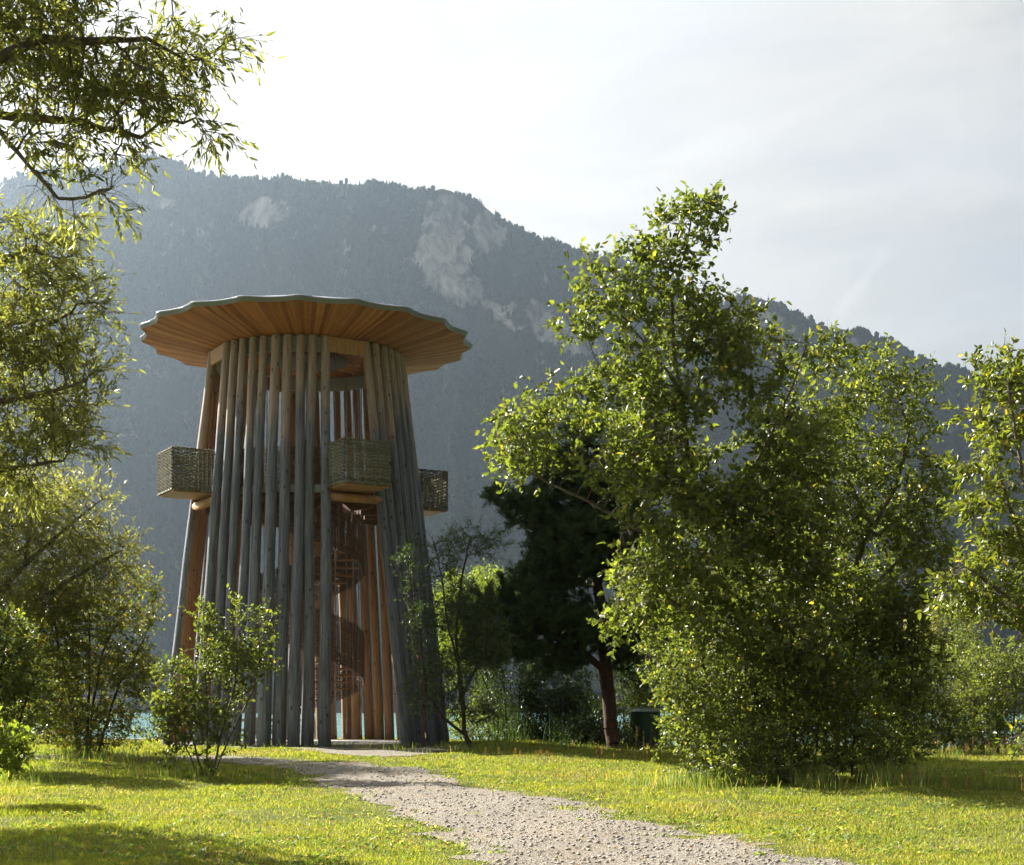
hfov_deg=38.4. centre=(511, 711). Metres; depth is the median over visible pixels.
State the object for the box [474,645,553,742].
shrub
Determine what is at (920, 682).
shrub
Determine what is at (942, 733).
shrub
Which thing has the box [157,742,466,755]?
gravel forecourt
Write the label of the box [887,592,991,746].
shrub
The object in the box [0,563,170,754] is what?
shrub
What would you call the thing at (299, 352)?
observation tower
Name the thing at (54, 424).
willow tree
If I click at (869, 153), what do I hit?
sky
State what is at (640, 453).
tree
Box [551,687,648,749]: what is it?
shrub
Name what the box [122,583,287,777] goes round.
shrub
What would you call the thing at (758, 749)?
shrub
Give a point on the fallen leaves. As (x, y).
(492, 822)
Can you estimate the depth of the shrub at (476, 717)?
47.72 m
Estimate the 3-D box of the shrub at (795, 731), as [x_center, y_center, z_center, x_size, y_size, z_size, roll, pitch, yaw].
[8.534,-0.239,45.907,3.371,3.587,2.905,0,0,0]
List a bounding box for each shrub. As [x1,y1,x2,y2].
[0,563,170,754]
[0,600,61,769]
[0,637,94,743]
[0,706,50,780]
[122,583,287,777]
[432,558,517,739]
[458,682,522,739]
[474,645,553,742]
[507,657,600,740]
[547,678,603,744]
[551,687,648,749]
[593,641,672,744]
[599,546,962,773]
[614,671,672,743]
[633,622,692,743]
[640,631,922,784]
[667,613,757,747]
[745,662,830,748]
[808,651,897,751]
[864,640,991,751]
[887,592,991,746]
[925,614,1011,750]
[949,633,1023,754]
[992,716,1023,759]
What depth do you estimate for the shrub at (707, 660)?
46.53 m
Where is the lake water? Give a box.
[24,713,1023,747]
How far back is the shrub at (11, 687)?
27.40 m
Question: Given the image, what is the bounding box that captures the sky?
[0,0,1023,376]
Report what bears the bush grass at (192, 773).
on the ground at (308, 786)
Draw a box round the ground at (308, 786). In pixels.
[0,744,1023,864]
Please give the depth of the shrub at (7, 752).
20.92 m
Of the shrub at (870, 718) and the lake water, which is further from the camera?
the lake water
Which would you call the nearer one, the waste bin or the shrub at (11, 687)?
the shrub at (11, 687)
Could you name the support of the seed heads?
on the ground at (308, 786)
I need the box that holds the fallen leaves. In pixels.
[0,758,1017,864]
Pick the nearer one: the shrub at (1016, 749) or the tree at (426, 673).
the shrub at (1016, 749)
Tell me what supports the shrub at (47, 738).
on the ground at (308, 786)
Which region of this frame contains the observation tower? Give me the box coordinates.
[139,294,472,747]
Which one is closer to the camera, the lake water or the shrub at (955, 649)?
the shrub at (955, 649)
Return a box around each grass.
[0,736,681,786]
[550,742,1023,795]
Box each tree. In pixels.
[0,0,287,261]
[0,185,145,529]
[0,451,161,637]
[386,513,525,748]
[442,404,688,748]
[473,179,885,769]
[737,332,977,771]
[915,328,1023,650]
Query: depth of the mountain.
2695.95 m
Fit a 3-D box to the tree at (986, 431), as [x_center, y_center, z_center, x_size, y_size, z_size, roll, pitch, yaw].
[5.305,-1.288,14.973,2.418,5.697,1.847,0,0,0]
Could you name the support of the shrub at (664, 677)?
on the ground at (308, 786)
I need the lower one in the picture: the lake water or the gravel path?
the gravel path
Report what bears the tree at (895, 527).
on the ground at (308, 786)
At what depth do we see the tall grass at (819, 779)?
24.99 m
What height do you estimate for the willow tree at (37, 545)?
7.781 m
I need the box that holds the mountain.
[0,156,1023,712]
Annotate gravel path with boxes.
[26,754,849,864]
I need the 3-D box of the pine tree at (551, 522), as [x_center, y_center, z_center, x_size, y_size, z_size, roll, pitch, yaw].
[1.606,-3.940,42.886,7.390,10.275,3.501,0,0,-9]
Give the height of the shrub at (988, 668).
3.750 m
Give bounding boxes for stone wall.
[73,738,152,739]
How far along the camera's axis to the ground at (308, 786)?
20.36 m
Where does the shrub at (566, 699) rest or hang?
on the ground at (308, 786)
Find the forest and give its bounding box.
[0,150,1023,696]
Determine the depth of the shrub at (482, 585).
48.75 m
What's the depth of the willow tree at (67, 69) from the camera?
11.91 m
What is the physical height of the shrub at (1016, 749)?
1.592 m
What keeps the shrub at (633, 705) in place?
on the ground at (308, 786)
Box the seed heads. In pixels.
[484,726,1023,797]
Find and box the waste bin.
[629,707,660,747]
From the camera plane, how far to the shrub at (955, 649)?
46.74 m
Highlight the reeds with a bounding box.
[459,701,638,745]
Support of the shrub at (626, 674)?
on the ground at (308, 786)

